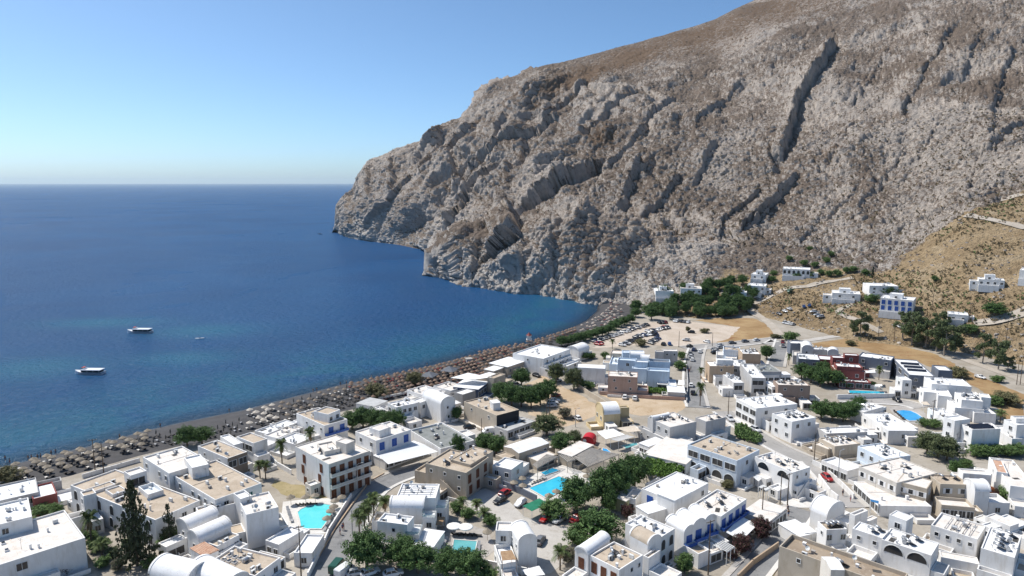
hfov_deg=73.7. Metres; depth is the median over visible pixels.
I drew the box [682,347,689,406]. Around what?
pavement
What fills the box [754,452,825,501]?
arched window house
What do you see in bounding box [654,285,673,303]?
slope villa
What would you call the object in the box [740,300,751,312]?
leafy tree
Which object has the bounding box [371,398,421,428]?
white stair house
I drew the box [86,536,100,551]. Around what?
shrub
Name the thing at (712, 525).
door
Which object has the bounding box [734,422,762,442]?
hedge
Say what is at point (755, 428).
parked car
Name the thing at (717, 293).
leafy tree
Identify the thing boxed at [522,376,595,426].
sandy lot
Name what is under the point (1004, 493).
shrub
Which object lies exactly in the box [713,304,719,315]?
leafy tree
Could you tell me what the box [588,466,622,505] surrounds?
leafy tree
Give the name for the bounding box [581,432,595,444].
red kiosk
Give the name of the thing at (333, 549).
road
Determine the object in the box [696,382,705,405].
palm tree
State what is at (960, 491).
window
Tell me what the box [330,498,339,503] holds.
pool parasol
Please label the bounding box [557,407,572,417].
oleander
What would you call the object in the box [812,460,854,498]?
street wall
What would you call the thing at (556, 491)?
pool parasol
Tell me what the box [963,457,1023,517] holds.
bougainvillea house
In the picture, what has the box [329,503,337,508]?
pool parasol
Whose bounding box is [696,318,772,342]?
dry field
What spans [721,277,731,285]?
leafy tree
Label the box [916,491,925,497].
window
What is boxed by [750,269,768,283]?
slope villa
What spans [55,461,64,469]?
beach umbrella
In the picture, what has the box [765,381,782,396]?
glass corner house
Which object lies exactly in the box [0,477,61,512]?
beach bar
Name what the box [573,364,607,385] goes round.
blank wall house
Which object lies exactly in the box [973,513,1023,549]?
building
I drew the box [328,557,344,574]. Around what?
parked van
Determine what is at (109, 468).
beach wall
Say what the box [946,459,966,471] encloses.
leafy tree
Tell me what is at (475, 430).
tennis court
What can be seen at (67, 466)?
beach umbrella
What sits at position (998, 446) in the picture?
shrub
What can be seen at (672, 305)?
leafy tree
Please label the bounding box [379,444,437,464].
awning
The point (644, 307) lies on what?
leafy tree
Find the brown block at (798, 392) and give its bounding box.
[773,378,819,409]
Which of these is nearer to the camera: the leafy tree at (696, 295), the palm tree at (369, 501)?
the palm tree at (369, 501)
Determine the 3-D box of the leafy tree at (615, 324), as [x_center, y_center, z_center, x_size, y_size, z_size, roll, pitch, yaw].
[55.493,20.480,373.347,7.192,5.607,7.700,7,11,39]
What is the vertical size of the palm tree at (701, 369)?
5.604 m
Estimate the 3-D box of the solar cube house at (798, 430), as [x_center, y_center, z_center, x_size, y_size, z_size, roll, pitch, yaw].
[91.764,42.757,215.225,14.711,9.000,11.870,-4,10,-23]
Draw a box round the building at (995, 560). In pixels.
[976,526,1023,575]
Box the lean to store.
[494,417,537,439]
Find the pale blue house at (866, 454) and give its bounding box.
[821,443,910,485]
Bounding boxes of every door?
[329,426,333,432]
[331,466,335,474]
[331,478,336,485]
[331,489,336,498]
[340,423,344,429]
[340,463,344,471]
[340,475,344,482]
[340,486,345,494]
[348,460,352,468]
[348,472,352,479]
[349,483,353,491]
[356,458,360,465]
[356,469,360,476]
[358,480,361,487]
[364,455,368,463]
[364,466,368,473]
[365,477,369,484]
[379,442,384,450]
[392,438,396,446]
[404,434,408,442]
[578,556,583,569]
[591,561,596,574]
[600,566,605,575]
[647,495,652,501]
[686,534,691,543]
[695,528,701,539]
[707,523,713,533]
[722,518,725,527]
[729,513,732,523]
[735,509,738,518]
[742,504,745,514]
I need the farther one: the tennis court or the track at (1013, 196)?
the track at (1013, 196)
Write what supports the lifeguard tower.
on the beach
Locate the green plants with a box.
[648,386,666,393]
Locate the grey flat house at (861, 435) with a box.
[816,425,877,444]
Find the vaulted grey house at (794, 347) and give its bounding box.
[787,337,842,363]
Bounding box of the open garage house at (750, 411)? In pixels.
[734,394,797,431]
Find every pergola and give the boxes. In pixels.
[533,454,557,478]
[558,454,580,472]
[573,448,618,467]
[712,540,734,565]
[758,485,770,500]
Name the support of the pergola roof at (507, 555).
on the vaulted villa at (518, 538)
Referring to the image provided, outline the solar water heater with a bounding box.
[610,547,619,554]
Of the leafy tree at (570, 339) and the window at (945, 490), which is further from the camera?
the leafy tree at (570, 339)
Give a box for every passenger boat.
[75,366,105,374]
[127,327,152,332]
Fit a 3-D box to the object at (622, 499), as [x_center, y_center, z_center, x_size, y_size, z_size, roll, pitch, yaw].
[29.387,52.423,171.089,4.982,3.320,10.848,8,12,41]
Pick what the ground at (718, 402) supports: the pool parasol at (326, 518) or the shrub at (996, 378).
the shrub at (996, 378)
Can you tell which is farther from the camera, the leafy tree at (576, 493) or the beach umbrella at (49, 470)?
the beach umbrella at (49, 470)
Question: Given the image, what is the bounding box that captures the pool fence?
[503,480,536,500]
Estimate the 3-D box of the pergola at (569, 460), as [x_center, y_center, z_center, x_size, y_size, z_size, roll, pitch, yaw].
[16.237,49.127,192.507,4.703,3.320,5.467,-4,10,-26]
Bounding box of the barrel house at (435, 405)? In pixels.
[414,388,463,423]
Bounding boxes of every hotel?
[0,497,90,575]
[67,467,199,549]
[143,446,287,548]
[295,434,372,498]
[513,342,591,377]
[621,489,749,568]
[796,352,894,389]
[889,359,952,397]
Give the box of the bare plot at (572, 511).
[567,505,618,516]
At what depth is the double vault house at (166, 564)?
130.61 m
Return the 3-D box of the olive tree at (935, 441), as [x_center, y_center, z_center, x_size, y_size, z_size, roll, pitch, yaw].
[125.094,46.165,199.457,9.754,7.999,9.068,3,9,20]
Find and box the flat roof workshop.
[459,396,518,435]
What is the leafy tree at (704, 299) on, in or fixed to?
on the mountain
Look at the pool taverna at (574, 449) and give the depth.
195.40 m
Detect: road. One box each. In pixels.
[310,463,421,575]
[434,422,478,436]
[682,338,774,349]
[684,349,706,407]
[716,411,816,462]
[731,506,809,575]
[769,340,786,366]
[805,462,863,507]
[836,396,925,408]
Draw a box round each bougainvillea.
[621,503,635,516]
[723,548,738,559]
[731,532,754,553]
[750,514,772,538]
[990,488,1002,496]
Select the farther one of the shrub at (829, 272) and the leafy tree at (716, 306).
the shrub at (829, 272)
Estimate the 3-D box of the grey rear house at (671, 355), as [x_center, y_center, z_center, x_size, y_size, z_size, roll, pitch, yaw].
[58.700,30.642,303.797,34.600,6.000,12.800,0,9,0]
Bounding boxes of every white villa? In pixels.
[916,377,999,423]
[921,407,1002,455]
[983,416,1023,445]
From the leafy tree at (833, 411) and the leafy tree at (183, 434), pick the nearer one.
the leafy tree at (183, 434)
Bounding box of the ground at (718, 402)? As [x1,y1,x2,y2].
[0,312,1023,575]
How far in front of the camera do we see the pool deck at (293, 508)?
168.56 m
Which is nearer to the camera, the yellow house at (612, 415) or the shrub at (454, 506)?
the shrub at (454, 506)
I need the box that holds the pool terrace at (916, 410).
[888,406,925,423]
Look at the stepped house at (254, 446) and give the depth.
195.54 m
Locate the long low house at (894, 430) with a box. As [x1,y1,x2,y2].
[842,401,917,446]
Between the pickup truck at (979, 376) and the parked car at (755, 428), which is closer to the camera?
the parked car at (755, 428)
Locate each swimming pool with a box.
[296,503,331,529]
[452,539,477,550]
[528,476,565,497]
[540,467,559,475]
[620,442,637,448]
[848,390,884,393]
[895,410,921,420]
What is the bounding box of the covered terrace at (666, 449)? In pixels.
[631,436,693,477]
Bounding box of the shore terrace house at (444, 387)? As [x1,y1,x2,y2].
[404,381,460,399]
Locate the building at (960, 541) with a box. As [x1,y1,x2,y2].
[923,512,985,575]
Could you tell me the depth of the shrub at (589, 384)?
265.41 m
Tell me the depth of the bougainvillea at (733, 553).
145.64 m
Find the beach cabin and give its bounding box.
[465,357,472,362]
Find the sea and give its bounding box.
[0,184,597,466]
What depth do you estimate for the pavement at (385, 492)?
178.08 m
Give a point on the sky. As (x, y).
(92, 91)
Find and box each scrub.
[334,0,1023,263]
[679,194,1023,361]
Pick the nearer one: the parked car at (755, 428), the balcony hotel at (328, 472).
the balcony hotel at (328, 472)
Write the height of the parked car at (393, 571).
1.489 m
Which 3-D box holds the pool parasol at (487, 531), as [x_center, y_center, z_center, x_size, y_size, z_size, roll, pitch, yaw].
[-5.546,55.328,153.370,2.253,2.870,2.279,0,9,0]
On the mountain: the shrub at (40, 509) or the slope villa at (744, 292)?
the slope villa at (744, 292)
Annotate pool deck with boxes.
[282,497,347,533]
[439,520,493,558]
[516,465,589,502]
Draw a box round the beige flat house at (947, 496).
[929,468,991,520]
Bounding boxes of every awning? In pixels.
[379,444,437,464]
[662,386,685,396]
[726,516,754,535]
[753,475,760,485]
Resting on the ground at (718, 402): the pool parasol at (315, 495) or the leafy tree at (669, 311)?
the leafy tree at (669, 311)
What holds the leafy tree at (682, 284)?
on the mountain
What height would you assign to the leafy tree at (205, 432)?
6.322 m
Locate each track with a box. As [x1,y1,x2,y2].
[747,308,784,339]
[753,276,853,304]
[803,335,839,340]
[835,303,883,332]
[928,350,1023,383]
[963,213,1023,228]
[973,306,1023,325]
[1001,193,1023,200]
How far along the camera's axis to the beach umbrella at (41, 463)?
190.24 m
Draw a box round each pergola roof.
[436,517,444,527]
[500,550,516,572]
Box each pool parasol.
[286,494,294,498]
[301,494,309,498]
[310,493,319,502]
[322,515,331,520]
[326,508,334,512]
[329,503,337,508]
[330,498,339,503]
[337,494,345,498]
[447,522,460,529]
[459,523,472,530]
[482,528,491,539]
[510,480,517,484]
[519,483,526,487]
[552,488,559,493]
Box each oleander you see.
[109,559,127,571]
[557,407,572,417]
[559,546,574,563]
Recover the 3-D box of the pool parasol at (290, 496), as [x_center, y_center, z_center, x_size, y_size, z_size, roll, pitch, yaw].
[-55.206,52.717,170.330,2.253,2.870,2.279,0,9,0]
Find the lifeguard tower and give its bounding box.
[526,333,531,339]
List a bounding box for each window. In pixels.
[1,527,9,534]
[15,560,28,571]
[95,524,100,530]
[273,565,277,573]
[301,557,306,563]
[426,522,431,527]
[500,535,505,541]
[826,534,831,540]
[840,534,845,539]
[858,471,865,478]
[868,475,875,482]
[878,479,885,486]
[887,484,895,491]
[894,522,900,529]
[905,488,915,495]
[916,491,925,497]
[943,488,952,493]
[958,489,965,493]
[994,507,1000,512]
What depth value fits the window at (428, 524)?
154.02 m
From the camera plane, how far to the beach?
234.45 m
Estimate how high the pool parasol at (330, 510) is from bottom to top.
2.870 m
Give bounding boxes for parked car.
[346,566,361,575]
[359,566,380,575]
[382,567,403,575]
[463,423,475,428]
[493,494,507,504]
[498,488,511,495]
[514,497,526,507]
[532,372,540,377]
[537,534,545,545]
[539,513,551,522]
[545,402,556,407]
[547,400,558,403]
[551,513,565,524]
[572,415,581,420]
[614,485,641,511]
[726,415,734,421]
[750,425,761,431]
[820,472,833,481]
[892,396,901,401]
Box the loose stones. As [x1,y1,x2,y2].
[630,210,1023,361]
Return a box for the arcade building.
[687,435,758,490]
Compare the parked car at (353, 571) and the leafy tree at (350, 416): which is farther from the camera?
the leafy tree at (350, 416)
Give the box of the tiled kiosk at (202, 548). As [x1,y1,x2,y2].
[190,542,218,558]
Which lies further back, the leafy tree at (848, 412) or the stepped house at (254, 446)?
the leafy tree at (848, 412)
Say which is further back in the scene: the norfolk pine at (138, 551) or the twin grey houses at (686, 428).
the twin grey houses at (686, 428)
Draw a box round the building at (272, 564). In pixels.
[216,546,295,575]
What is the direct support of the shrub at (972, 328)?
on the mountain
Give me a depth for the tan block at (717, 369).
274.69 m
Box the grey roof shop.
[411,422,475,457]
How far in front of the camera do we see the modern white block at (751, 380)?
260.90 m
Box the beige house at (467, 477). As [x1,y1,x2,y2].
[415,445,500,502]
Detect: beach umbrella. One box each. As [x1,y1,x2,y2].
[23,469,32,475]
[31,459,40,466]
[37,461,46,470]
[44,468,53,475]
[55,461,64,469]
[63,464,72,472]
[80,460,89,468]
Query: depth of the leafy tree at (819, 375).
267.86 m
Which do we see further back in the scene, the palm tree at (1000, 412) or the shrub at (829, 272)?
the shrub at (829, 272)
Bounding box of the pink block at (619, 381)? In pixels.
[598,370,647,397]
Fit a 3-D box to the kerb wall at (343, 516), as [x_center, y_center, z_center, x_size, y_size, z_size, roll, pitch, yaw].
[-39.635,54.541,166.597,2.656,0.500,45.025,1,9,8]
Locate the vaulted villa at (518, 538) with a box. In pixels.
[494,520,536,575]
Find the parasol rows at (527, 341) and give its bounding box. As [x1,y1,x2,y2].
[483,327,576,351]
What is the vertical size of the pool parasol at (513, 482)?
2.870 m
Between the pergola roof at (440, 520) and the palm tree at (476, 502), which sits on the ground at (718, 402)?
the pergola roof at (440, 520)
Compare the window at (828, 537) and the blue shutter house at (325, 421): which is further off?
the blue shutter house at (325, 421)
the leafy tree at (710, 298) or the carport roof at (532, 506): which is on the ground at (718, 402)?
the carport roof at (532, 506)
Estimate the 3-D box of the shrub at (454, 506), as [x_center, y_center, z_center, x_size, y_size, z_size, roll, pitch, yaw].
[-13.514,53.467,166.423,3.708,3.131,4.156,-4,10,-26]
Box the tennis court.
[459,425,480,433]
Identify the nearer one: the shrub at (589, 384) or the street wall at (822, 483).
the street wall at (822, 483)
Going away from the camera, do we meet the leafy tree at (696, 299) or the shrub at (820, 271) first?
the leafy tree at (696, 299)
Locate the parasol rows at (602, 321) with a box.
[580,299,622,332]
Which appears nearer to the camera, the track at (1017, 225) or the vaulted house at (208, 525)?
the vaulted house at (208, 525)
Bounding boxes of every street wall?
[307,493,351,575]
[737,542,778,575]
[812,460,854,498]
[818,474,838,499]
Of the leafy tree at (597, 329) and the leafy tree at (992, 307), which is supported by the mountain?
the leafy tree at (992, 307)
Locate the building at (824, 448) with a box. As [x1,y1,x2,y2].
[802,435,861,461]
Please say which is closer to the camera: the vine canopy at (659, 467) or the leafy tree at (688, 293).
the vine canopy at (659, 467)
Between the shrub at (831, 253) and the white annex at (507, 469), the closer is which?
the white annex at (507, 469)
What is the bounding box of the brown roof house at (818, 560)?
[777,534,907,575]
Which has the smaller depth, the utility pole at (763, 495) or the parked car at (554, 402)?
the utility pole at (763, 495)
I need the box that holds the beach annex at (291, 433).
[255,420,313,458]
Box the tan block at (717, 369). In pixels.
[700,358,745,385]
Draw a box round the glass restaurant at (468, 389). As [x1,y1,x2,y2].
[447,373,512,405]
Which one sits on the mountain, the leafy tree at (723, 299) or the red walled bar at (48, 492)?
the leafy tree at (723, 299)
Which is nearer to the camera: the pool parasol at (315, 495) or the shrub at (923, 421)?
the pool parasol at (315, 495)
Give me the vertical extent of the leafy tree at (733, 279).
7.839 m
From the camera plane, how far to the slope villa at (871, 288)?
393.60 m
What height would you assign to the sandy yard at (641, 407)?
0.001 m
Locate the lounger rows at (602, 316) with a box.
[362,303,622,384]
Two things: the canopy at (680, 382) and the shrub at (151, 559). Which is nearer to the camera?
the shrub at (151, 559)
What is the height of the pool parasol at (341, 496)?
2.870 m
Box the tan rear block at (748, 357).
[716,344,764,363]
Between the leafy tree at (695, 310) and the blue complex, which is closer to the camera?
the blue complex
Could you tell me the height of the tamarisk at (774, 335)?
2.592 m
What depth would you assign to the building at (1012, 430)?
206.72 m
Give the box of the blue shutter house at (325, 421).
[293,406,348,440]
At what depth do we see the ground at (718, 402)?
205.99 m
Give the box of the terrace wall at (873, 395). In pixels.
[837,393,894,398]
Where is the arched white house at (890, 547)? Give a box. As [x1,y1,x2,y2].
[846,510,949,575]
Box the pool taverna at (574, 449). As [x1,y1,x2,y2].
[557,441,600,469]
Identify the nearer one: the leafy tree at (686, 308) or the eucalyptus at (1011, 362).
the eucalyptus at (1011, 362)
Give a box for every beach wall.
[82,458,139,478]
[378,391,406,398]
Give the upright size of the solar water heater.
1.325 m
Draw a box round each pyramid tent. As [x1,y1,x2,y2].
[420,371,438,379]
[440,366,458,375]
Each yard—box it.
[466,489,569,573]
[602,395,685,415]
[779,497,811,507]
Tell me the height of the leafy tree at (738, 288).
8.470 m
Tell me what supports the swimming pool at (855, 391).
on the ground at (718, 402)
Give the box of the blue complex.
[603,350,676,387]
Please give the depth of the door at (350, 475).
177.06 m
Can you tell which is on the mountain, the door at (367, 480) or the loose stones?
the loose stones
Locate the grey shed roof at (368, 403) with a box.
[354,397,387,411]
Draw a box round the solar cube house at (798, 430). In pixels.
[771,407,818,446]
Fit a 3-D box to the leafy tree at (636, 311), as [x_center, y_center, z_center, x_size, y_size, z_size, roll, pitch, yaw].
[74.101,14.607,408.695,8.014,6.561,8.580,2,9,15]
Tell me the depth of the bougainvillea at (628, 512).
163.38 m
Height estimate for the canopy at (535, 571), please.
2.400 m
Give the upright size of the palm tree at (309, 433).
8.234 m
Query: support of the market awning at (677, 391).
on the ground at (718, 402)
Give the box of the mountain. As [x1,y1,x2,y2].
[332,0,1023,364]
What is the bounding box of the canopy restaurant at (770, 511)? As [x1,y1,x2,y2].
[745,499,786,534]
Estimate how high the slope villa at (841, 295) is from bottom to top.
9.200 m
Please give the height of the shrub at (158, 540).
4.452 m
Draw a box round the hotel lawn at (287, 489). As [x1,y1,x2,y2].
[271,480,326,498]
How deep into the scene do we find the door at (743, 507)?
159.22 m
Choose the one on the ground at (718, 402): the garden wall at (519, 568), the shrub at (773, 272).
the garden wall at (519, 568)
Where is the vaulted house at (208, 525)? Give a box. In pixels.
[158,505,247,557]
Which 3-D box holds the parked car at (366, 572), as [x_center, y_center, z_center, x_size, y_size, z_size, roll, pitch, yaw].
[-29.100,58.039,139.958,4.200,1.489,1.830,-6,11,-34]
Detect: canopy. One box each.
[451,373,487,379]
[522,566,544,575]
[597,429,624,444]
[610,435,634,450]
[616,426,640,435]
[645,457,684,476]
[678,380,683,385]
[864,370,875,379]
[869,499,878,516]
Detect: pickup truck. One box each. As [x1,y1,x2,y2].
[569,512,580,522]
[974,374,985,378]
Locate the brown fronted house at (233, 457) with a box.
[198,440,254,478]
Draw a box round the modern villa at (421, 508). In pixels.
[372,481,448,560]
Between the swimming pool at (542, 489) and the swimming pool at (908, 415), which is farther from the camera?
the swimming pool at (908, 415)
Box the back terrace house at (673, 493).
[641,471,710,516]
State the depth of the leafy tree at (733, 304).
415.74 m
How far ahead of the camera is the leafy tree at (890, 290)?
391.23 m
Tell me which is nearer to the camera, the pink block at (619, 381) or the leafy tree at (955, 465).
the leafy tree at (955, 465)
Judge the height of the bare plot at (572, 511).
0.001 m
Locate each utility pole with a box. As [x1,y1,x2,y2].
[88,439,96,469]
[293,525,303,575]
[706,520,714,575]
[760,486,766,509]
[779,474,781,503]
[786,473,792,504]
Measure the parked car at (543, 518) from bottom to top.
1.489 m
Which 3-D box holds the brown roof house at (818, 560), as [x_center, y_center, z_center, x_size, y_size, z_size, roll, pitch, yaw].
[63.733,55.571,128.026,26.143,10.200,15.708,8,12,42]
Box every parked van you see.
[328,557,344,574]
[333,561,355,575]
[482,426,493,433]
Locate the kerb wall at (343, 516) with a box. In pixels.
[319,473,383,556]
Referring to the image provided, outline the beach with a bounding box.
[0,303,631,483]
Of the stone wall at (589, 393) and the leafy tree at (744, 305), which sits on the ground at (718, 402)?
the stone wall at (589, 393)
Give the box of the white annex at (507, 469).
[492,457,528,488]
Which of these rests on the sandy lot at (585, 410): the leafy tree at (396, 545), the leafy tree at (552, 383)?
the leafy tree at (552, 383)
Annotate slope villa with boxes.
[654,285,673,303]
[680,283,701,301]
[729,290,746,296]
[747,282,771,297]
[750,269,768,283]
[782,266,817,280]
[823,287,860,304]
[862,282,903,298]
[878,292,915,319]
[947,310,973,326]
[969,274,1004,292]
[1018,268,1023,285]
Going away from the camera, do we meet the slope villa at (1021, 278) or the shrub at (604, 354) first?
the shrub at (604, 354)
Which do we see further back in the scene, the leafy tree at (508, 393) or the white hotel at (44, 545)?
the leafy tree at (508, 393)
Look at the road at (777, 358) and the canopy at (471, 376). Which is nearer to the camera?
the canopy at (471, 376)
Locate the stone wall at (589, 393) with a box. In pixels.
[577,384,606,401]
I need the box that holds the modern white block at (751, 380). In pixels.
[716,361,797,398]
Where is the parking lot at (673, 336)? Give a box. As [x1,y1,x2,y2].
[593,322,739,347]
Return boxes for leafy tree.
[173,425,200,446]
[190,425,215,443]
[340,410,362,429]
[340,524,387,570]
[353,405,372,427]
[364,408,381,425]
[372,409,393,425]
[380,532,414,570]
[385,407,406,424]
[391,540,438,573]
[429,543,461,575]
[449,433,465,450]
[451,406,461,418]
[452,546,489,575]
[475,432,492,448]
[483,434,507,454]
[490,382,514,400]
[499,382,521,405]
[511,385,526,406]
[512,367,531,384]
[521,384,540,407]
[534,381,550,404]
[537,494,570,520]
[540,378,559,398]
[549,429,574,450]
[554,336,567,345]
[558,474,596,510]
[563,335,574,344]
[569,333,581,343]
[571,504,626,542]
[573,332,585,341]
[581,331,592,339]
[581,352,590,358]
[585,329,599,336]
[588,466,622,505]
[592,327,603,335]
[597,326,608,335]
[599,486,617,512]
[602,457,636,494]
[604,324,616,331]
[608,320,619,328]
[612,318,624,325]
[618,316,629,324]
[618,451,651,486]
[626,313,635,322]
[629,299,642,308]
[629,307,641,316]
[641,304,651,311]
[644,306,660,319]
[649,301,659,305]
[659,302,670,314]
[663,297,678,304]
[664,305,676,318]
[665,303,678,311]
[670,293,679,301]
[671,301,680,309]
[677,293,689,301]
[679,282,688,289]
[679,302,690,313]
[682,300,691,312]
[684,290,693,302]
[689,293,700,298]
[689,297,702,304]
[692,306,704,316]
[693,301,706,307]
[697,305,707,317]
[699,280,713,287]
[700,284,710,294]
[701,295,708,303]
[703,276,713,284]
[705,294,714,304]
[706,306,714,315]
[707,289,720,297]
[709,288,716,296]
[712,279,723,289]
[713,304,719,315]
[715,300,726,304]
[717,306,730,317]
[718,292,729,299]
[719,297,730,304]
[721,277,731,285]
[721,283,735,294]
[725,275,738,283]
[727,294,740,304]
[727,300,738,307]
[727,307,737,316]
[734,285,742,291]
[738,274,748,284]
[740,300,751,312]
[742,284,750,292]
[746,287,759,298]
[746,296,754,306]
[760,344,775,359]
[790,362,808,378]
[801,365,819,382]
[808,398,831,418]
[809,367,829,386]
[814,359,830,369]
[820,400,844,421]
[821,367,833,383]
[826,368,847,386]
[837,402,858,421]
[845,400,864,413]
[849,394,867,403]
[880,285,898,292]
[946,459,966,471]
[981,301,1010,315]
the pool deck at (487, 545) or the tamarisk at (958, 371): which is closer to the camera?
the pool deck at (487, 545)
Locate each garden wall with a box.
[270,454,291,474]
[436,551,542,575]
[600,391,684,400]
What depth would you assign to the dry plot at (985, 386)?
264.46 m
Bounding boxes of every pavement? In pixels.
[302,462,419,575]
[348,476,414,559]
[680,337,787,346]
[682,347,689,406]
[697,339,780,349]
[701,345,710,407]
[712,411,802,463]
[722,504,788,575]
[732,411,818,458]
[766,338,776,363]
[766,517,809,575]
[783,351,787,366]
[799,461,845,506]
[818,461,868,506]
[836,395,927,406]
[840,401,914,408]
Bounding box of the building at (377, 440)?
[355,421,421,469]
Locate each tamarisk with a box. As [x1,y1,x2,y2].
[0,465,24,483]
[362,381,388,397]
[405,371,423,385]
[633,338,646,345]
[699,328,709,332]
[720,479,734,489]
[770,334,779,337]
[845,339,857,345]
[948,365,970,377]
[990,390,1023,405]
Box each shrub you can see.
[31,501,52,518]
[43,502,65,514]
[82,529,98,541]
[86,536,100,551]
[91,553,111,568]
[97,535,112,549]
[138,555,157,569]
[154,528,177,544]
[449,500,463,512]
[460,506,476,518]
[473,565,499,575]
[482,513,500,526]
[562,523,588,545]
[583,381,594,388]
[600,351,609,358]
[673,360,685,369]
[674,552,694,574]
[678,351,686,358]
[767,276,776,280]
[770,270,777,275]
[781,331,800,339]
[799,260,807,264]
[810,261,819,266]
[817,268,825,274]
[823,257,831,261]
[825,270,834,275]
[827,250,834,256]
[833,269,842,274]
[842,266,850,272]
[849,266,859,271]
[861,268,870,273]
[864,293,880,302]
[915,417,929,426]
[929,418,942,427]
[930,275,938,280]
[957,324,979,332]
[959,458,974,467]
[965,443,987,456]
[980,443,999,455]
[988,443,1009,454]
[989,375,1005,381]
[990,395,1004,405]
[998,484,1008,499]
[999,444,1021,455]
[1006,442,1023,455]
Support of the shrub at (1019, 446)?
on the ground at (718, 402)
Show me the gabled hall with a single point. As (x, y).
(532, 450)
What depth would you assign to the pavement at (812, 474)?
187.84 m
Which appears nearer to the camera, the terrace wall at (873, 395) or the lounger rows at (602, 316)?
the terrace wall at (873, 395)
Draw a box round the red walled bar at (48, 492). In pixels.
[32,482,71,517]
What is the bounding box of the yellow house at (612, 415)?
[586,401,633,430]
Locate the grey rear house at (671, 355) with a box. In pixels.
[606,349,682,363]
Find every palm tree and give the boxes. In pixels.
[80,509,100,540]
[91,536,111,555]
[253,460,263,477]
[258,459,271,478]
[275,437,288,463]
[304,426,315,441]
[350,509,367,533]
[356,503,372,526]
[360,498,376,521]
[366,491,381,515]
[375,495,390,511]
[456,496,468,509]
[471,498,483,512]
[476,506,490,517]
[550,543,571,570]
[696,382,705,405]
[697,367,704,378]
[875,365,883,379]
[994,409,1008,422]
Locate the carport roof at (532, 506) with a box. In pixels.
[523,498,545,510]
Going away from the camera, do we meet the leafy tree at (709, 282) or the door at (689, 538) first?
the door at (689, 538)
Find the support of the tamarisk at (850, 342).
on the dry meadow
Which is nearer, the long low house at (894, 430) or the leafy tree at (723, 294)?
the long low house at (894, 430)
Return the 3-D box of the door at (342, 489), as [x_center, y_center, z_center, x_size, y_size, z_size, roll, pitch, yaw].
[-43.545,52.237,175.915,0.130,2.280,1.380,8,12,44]
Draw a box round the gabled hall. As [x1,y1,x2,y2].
[495,437,556,469]
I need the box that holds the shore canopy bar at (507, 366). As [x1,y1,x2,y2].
[478,357,524,380]
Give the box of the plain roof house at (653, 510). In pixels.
[626,488,665,523]
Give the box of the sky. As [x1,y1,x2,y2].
[0,0,752,183]
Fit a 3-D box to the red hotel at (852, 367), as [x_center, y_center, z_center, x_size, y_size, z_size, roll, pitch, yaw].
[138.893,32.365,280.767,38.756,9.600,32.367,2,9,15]
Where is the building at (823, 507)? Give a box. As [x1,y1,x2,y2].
[778,494,876,551]
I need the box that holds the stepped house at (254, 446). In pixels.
[220,432,276,472]
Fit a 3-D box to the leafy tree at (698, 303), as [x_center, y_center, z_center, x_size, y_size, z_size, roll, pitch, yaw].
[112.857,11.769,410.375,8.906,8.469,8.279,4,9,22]
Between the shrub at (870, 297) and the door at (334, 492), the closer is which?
the door at (334, 492)
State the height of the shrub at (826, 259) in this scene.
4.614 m
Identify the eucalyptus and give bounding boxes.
[848,319,858,334]
[852,311,873,334]
[893,310,913,338]
[901,311,929,344]
[912,317,931,347]
[923,319,949,351]
[931,324,957,355]
[932,311,951,322]
[944,325,968,351]
[974,332,998,362]
[987,340,1010,369]
[1003,356,1016,370]
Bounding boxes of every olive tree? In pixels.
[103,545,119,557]
[530,411,565,435]
[545,362,567,381]
[562,367,582,388]
[567,429,581,441]
[911,430,940,453]
[921,430,956,457]
[930,437,966,459]
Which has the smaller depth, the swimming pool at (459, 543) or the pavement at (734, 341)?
the swimming pool at (459, 543)
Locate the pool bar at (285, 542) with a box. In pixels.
[265,525,324,566]
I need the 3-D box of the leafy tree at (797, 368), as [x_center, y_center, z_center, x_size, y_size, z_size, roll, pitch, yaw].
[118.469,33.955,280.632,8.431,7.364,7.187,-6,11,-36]
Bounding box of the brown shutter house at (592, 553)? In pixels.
[561,524,681,575]
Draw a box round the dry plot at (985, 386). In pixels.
[953,364,1023,418]
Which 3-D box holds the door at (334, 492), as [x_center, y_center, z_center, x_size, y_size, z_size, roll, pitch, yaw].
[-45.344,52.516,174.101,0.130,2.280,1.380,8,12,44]
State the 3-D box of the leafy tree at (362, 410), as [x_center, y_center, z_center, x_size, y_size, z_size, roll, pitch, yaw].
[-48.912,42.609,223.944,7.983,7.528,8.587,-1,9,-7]
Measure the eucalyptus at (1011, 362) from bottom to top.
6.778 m
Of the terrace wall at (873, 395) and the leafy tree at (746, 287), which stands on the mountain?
the leafy tree at (746, 287)
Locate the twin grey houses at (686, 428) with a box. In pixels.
[629,412,730,440]
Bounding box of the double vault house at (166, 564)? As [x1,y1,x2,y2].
[148,553,249,575]
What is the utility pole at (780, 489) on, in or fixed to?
on the ground at (718, 402)
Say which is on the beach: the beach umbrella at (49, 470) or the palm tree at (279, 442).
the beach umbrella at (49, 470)
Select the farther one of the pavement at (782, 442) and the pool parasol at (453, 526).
the pavement at (782, 442)
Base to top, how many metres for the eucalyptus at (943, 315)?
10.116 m
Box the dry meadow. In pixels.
[812,339,954,366]
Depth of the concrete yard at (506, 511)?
159.76 m
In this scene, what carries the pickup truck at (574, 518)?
on the bare plot at (572, 511)
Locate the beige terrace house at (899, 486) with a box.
[851,457,937,523]
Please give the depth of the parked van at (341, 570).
138.85 m
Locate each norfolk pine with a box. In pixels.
[111,477,163,572]
[159,502,176,540]
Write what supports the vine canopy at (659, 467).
on the covered terrace at (666, 449)

